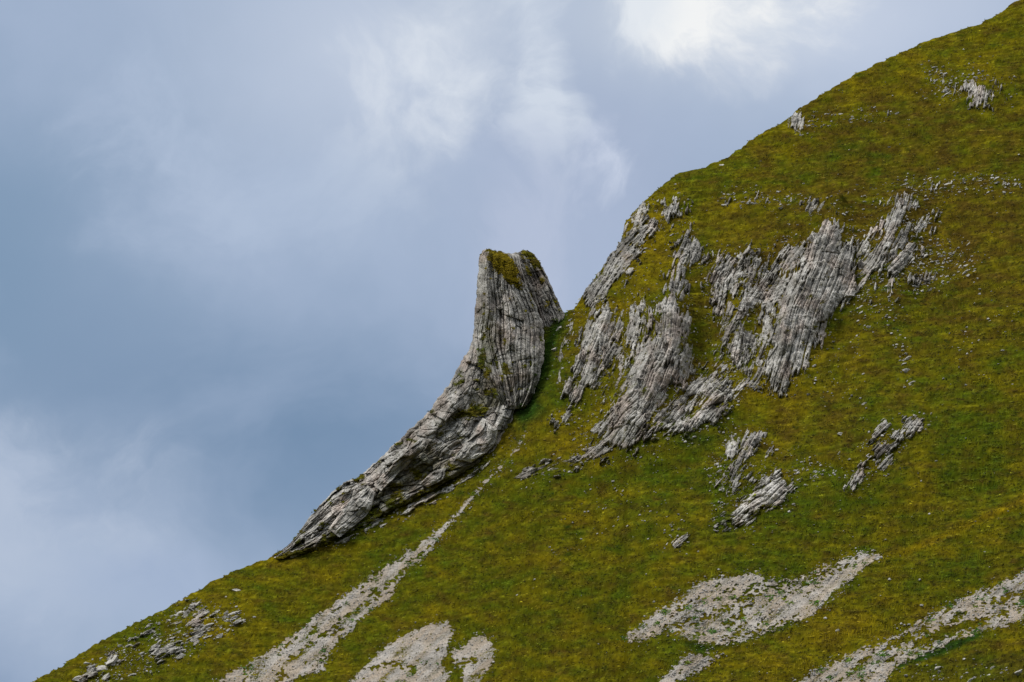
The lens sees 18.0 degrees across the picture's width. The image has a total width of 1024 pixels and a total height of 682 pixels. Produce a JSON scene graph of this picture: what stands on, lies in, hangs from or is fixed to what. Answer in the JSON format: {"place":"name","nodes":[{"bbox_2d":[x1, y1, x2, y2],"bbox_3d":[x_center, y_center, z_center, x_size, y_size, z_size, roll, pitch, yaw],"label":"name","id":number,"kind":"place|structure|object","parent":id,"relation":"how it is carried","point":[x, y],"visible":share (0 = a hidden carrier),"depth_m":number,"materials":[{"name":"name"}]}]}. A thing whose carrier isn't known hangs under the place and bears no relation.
{"place":"outdoors","nodes":[
{"label":"outdoors","id":0,"kind":"place"},
{"bbox_2d":[0,0,1017,681],"label":"sky","id":1,"kind":"structure","parent":0,"point":[242,242],"materials":[{"name":"blue"}]},
{"bbox_2d":[32,0,1023,681],"bbox_3d":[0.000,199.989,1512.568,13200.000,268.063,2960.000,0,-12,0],"label":"hillside","id":2,"kind":"structure","parent":0,"point":[702,178],"depth_m":538.03,"materials":[{"name":"green plant"}]},
{"bbox_2d":[72,676,86,681],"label":"boulder","id":3,"kind":"object","parent":2,"relation":"on","point":[76,678],"visible":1,"depth_m":591.85,"materials":[{"name":"stone"}]},
{"bbox_2d":[95,665,106,671],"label":"boulder","id":4,"kind":"object","parent":2,"relation":"on","point":[100,668],"visible":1,"depth_m":592.40,"materials":[{"name":"stone"}]},
{"bbox_2d":[79,650,124,681],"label":"rock outcrop","id":5,"kind":"object","parent":2,"relation":"on","point":[91,672],"visible":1,"depth_m":591.82,"materials":[{"name":"stone"}]},
{"bbox_2d":[106,655,117,665],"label":"boulder","id":6,"kind":"object","parent":2,"relation":"on","point":[110,661],"visible":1,"depth_m":592.43,"materials":[{"name":"stone"}]},
{"bbox_2d":[161,646,172,652],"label":"boulder","id":7,"kind":"object","parent":2,"relation":"on","point":[164,650],"visible":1,"depth_m":587.55,"materials":[{"name":"stone"}]},
{"bbox_2d":[115,599,242,663],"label":"rock outcrop","id":8,"kind":"object","parent":2,"relation":"on","point":[195,623],"visible":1,"depth_m":589.01,"materials":[{"name":"stone"}]},
{"bbox_2d":[176,653,184,659],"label":"boulder","id":9,"kind":"object","parent":2,"relation":"on","point":[179,657],"visible":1,"depth_m":583.59,"materials":[{"name":"stone"}]},
{"bbox_2d":[201,623,213,629],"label":"boulder","id":10,"kind":"object","parent":2,"relation":"on","point":[206,626],"visible":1,"depth_m":587.79,"materials":[{"name":"stone"}]},
{"bbox_2d":[218,434,524,681],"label":"scree","id":11,"kind":"structure","parent":2,"relation":"on","point":[300,669],"depth_m":577.18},
{"bbox_2d":[350,620,453,681],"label":"scree","id":12,"kind":"structure","parent":2,"relation":"on","point":[428,654],"depth_m":554.49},
{"bbox_2d":[315,437,509,549],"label":"rock outcrop","id":13,"kind":"object","parent":2,"relation":"on","point":[408,510],"visible":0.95,"depth_m":597.37,"materials":[{"name":"stone"}]},
{"bbox_2d":[274,249,564,557],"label":"rock spire","id":14,"kind":"object","parent":2,"relation":"on","point":[432,451],"visible":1,"depth_m":602.11,"materials":[{"name":"stone"}]},
{"bbox_2d":[449,632,495,681],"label":"scree","id":15,"kind":"structure","parent":2,"relation":"on","point":[459,655],"depth_m":536.48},
{"bbox_2d":[514,454,589,478],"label":"rock outcrop","id":16,"kind":"object","parent":2,"relation":"on","point":[529,471],"visible":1,"depth_m":564.31,"materials":[{"name":"stone"}]},
{"bbox_2d":[82,49,1023,681],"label":"gravel","id":17,"kind":"structure","parent":2,"relation":"on","point":[716,483],"depth_m":534.63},
{"bbox_2d":[557,322,573,381],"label":"rock outcrop","id":18,"kind":"object","parent":2,"relation":"on","point":[561,355],"visible":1,"depth_m":600.28,"materials":[{"name":"stone"}]},
{"bbox_2d":[547,301,623,432],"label":"rock outcrop","id":19,"kind":"object","parent":2,"relation":"on","point":[593,339],"visible":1,"depth_m":582.56,"materials":[{"name":"stone"}]},
{"bbox_2d":[602,341,623,372],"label":"rock outcrop","id":20,"kind":"object","parent":2,"relation":"on","point":[612,350],"visible":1,"depth_m":578.84,"materials":[{"name":"stone"}]},
{"bbox_2d":[583,214,657,316],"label":"rock outcrop","id":21,"kind":"object","parent":2,"relation":"on","point":[616,261],"visible":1,"depth_m":606.06,"materials":[{"name":"stone"}]},
{"bbox_2d":[615,325,639,363],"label":"rock outcrop","id":22,"kind":"object","parent":2,"relation":"on","point":[621,361],"visible":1,"depth_m":574.70,"materials":[{"name":"stone"}]},
{"bbox_2d":[569,290,690,472],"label":"rock outcrop","id":23,"kind":"object","parent":2,"relation":"on","point":[631,407],"visible":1,"depth_m":549.06,"materials":[{"name":"stone"}]},
{"bbox_2d":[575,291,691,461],"bbox_3d":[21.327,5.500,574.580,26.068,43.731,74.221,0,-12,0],"label":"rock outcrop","id":24,"kind":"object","parent":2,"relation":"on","point":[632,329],"visible":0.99,"depth_m":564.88,"materials":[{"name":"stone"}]},
{"bbox_2d":[624,201,655,233],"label":"rock outcrop","id":25,"kind":"object","parent":2,"relation":"on","point":[639,215],"visible":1,"depth_m":613.40,"materials":[{"name":"stone"}]},
{"bbox_2d":[643,196,693,231],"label":"rock outcrop","id":26,"kind":"object","parent":2,"relation":"on","point":[669,211],"visible":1,"depth_m":603.38,"materials":[{"name":"stone"}]},
{"bbox_2d":[671,533,690,548],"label":"rock outcrop","id":27,"kind":"object","parent":2,"relation":"on","point":[681,539],"visible":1,"depth_m":498.89,"materials":[{"name":"stone"}]},
{"bbox_2d":[663,229,709,300],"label":"rock outcrop","id":28,"kind":"object","parent":2,"relation":"on","point":[693,249],"visible":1,"depth_m":583.39,"materials":[{"name":"stone"}]},
{"bbox_2d":[678,333,696,380],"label":"rock outcrop","id":29,"kind":"object","parent":2,"relation":"on","point":[685,367],"visible":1,"depth_m":551.64,"materials":[{"name":"stone"}]},
{"bbox_2d":[659,651,722,681],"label":"scree","id":30,"kind":"structure","parent":2,"relation":"on","point":[679,667],"depth_m":473.72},
{"bbox_2d":[648,344,742,441],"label":"rock outcrop","id":31,"kind":"object","parent":2,"relation":"on","point":[711,412],"visible":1,"depth_m":537.59,"materials":[{"name":"stone"}]},
{"bbox_2d":[725,435,738,459],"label":"rock outcrop","id":32,"kind":"object","parent":2,"relation":"on","point":[731,452],"visible":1,"depth_m":514.01,"materials":[{"name":"stone"}]},
{"bbox_2d":[704,241,760,331],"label":"rock outcrop","id":33,"kind":"object","parent":2,"relation":"on","point":[730,273],"visible":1,"depth_m":573.68,"materials":[{"name":"stone"}]},
{"bbox_2d":[653,238,825,433],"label":"rock outcrop","id":34,"kind":"object","parent":2,"relation":"on","point":[732,327],"visible":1,"depth_m":548.29,"materials":[{"name":"stone"}]},
{"bbox_2d":[723,429,766,496],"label":"rock outcrop","id":35,"kind":"object","parent":2,"relation":"on","point":[741,456],"visible":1,"depth_m":510.92,"materials":[{"name":"stone"}]},
{"bbox_2d":[721,316,769,389],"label":"rock outcrop","id":36,"kind":"object","parent":2,"relation":"on","point":[746,337],"visible":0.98,"depth_m":544.83,"materials":[{"name":"stone"}]},
{"bbox_2d":[708,468,794,531],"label":"rock outcrop","id":37,"kind":"object","parent":2,"relation":"on","point":[773,490],"visible":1,"depth_m":497.91,"materials":[{"name":"stone"}]},
{"bbox_2d":[626,549,879,644],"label":"scree","id":38,"kind":"structure","parent":2,"relation":"on","point":[803,611],"depth_m":479.12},
{"bbox_2d":[714,431,802,502],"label":"rocks","id":39,"kind":"object","parent":2,"relation":"on","point":[768,479],"visible":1,"depth_m":508.64,"materials":[{"name":"stone"}]},
{"bbox_2d":[725,190,803,205],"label":"rock outcrop","id":40,"kind":"object","parent":2,"relation":"on","point":[767,199],"visible":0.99,"depth_m":591.75,"materials":[{"name":"stone"}]},
{"bbox_2d":[727,236,811,321],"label":"rock outcrop","id":41,"kind":"object","parent":2,"relation":"on","point":[759,293],"visible":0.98,"depth_m":562.09,"materials":[{"name":"stone"}]},
{"bbox_2d":[788,112,804,132],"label":"rock outcrop","id":42,"kind":"object","parent":2,"relation":"on","point":[795,119],"visible":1,"depth_m":618.16,"materials":[{"name":"stone"}]},
{"bbox_2d":[761,210,861,397],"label":"rock outcrop","id":43,"kind":"object","parent":2,"relation":"on","point":[835,287],"visible":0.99,"depth_m":541.15,"materials":[{"name":"stone"}]},
{"bbox_2d":[805,196,824,213],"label":"rock outcrop","id":44,"kind":"object","parent":2,"relation":"on","point":[814,203],"visible":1,"depth_m":579.93,"materials":[{"name":"stone"}]},
{"bbox_2d":[843,466,863,491],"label":"rock outcrop","id":45,"kind":"object","parent":2,"relation":"on","point":[852,485],"visible":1,"depth_m":486.69,"materials":[{"name":"stone"}]},
{"bbox_2d":[851,226,877,258],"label":"rock outcrop","id":46,"kind":"object","parent":2,"relation":"on","point":[865,245],"visible":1,"depth_m":551.61,"materials":[{"name":"stone"}]},
{"bbox_2d":[872,438,890,458],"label":"rock outcrop","id":47,"kind":"object","parent":2,"relation":"on","point":[879,449],"visible":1,"depth_m":489.39,"materials":[{"name":"stone"}]},
{"bbox_2d":[853,431,910,483],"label":"rock outcrop","id":48,"kind":"object","parent":2,"relation":"on","point":[863,464],"visible":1,"depth_m":488.75,"materials":[{"name":"stone"}]},
{"bbox_2d":[872,418,891,437],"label":"rock outcrop","id":49,"kind":"object","parent":2,"relation":"on","point":[883,425],"visible":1,"depth_m":492.85,"materials":[{"name":"stone"}]},
{"bbox_2d":[874,277,893,295],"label":"rock outcrop","id":50,"kind":"object","parent":2,"relation":"on","point":[890,280],"visible":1,"depth_m":539.38,"materials":[{"name":"stone"}]},
{"bbox_2d":[875,454,893,470],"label":"rock outcrop","id":51,"kind":"object","parent":2,"relation":"on","point":[885,463],"visible":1,"depth_m":487.36,"materials":[{"name":"stone"}]},
{"bbox_2d":[856,193,917,291],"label":"rock outcrop","id":52,"kind":"object","parent":2,"relation":"on","point":[866,265],"visible":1,"depth_m":549.00,"materials":[{"name":"stone"}]},
{"bbox_2d":[885,221,911,262],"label":"rock outcrop","id":53,"kind":"object","parent":2,"relation":"on","point":[904,239],"visible":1,"depth_m":550.66,"materials":[{"name":"stone"}]},
{"bbox_2d":[879,242,920,277],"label":"rock outcrop","id":54,"kind":"object","parent":2,"relation":"on","point":[897,265],"visible":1,"depth_m":543.67,"materials":[{"name":"stone"}]},
{"bbox_2d":[891,415,923,443],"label":"rock outcrop","id":55,"kind":"object","parent":2,"relation":"on","point":[912,426],"visible":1,"depth_m":490.61,"materials":[{"name":"stone"}]},
{"bbox_2d":[799,571,1023,681],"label":"scree","id":56,"kind":"structure","parent":2,"relation":"on","point":[968,606],"depth_m":444.85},
{"bbox_2d":[863,191,960,303],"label":"rock outcrop","id":57,"kind":"object","parent":2,"relation":"on","point":[917,281],"visible":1,"depth_m":545.88,"materials":[{"name":"stone"}]},
{"bbox_2d":[904,245,924,283],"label":"rock outcrop","id":58,"kind":"object","parent":2,"relation":"on","point":[922,248],"visible":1,"depth_m":543.15,"materials":[{"name":"stone"}]},
{"bbox_2d":[911,215,931,232],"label":"rock outcrop","id":59,"kind":"object","parent":2,"relation":"on","point":[924,224],"visible":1,"depth_m":554.41,"materials":[{"name":"stone"}]},
{"bbox_2d":[927,67,976,95],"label":"rock outcrop","id":60,"kind":"object","parent":2,"relation":"on","point":[961,87],"visible":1,"depth_m":594.73,"materials":[{"name":"stone"}]},
{"bbox_2d":[930,179,1020,191],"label":"rock outcrop","id":61,"kind":"object","parent":2,"relation":"on","point":[938,183],"visible":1,"depth_m":564.43,"materials":[{"name":"stone"}]},
{"bbox_2d":[963,79,1006,111],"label":"rock outcrop","id":62,"kind":"object","parent":2,"relation":"on","point":[981,95],"visible":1,"depth_m":587.14,"materials":[{"name":"stone"}]}
]}

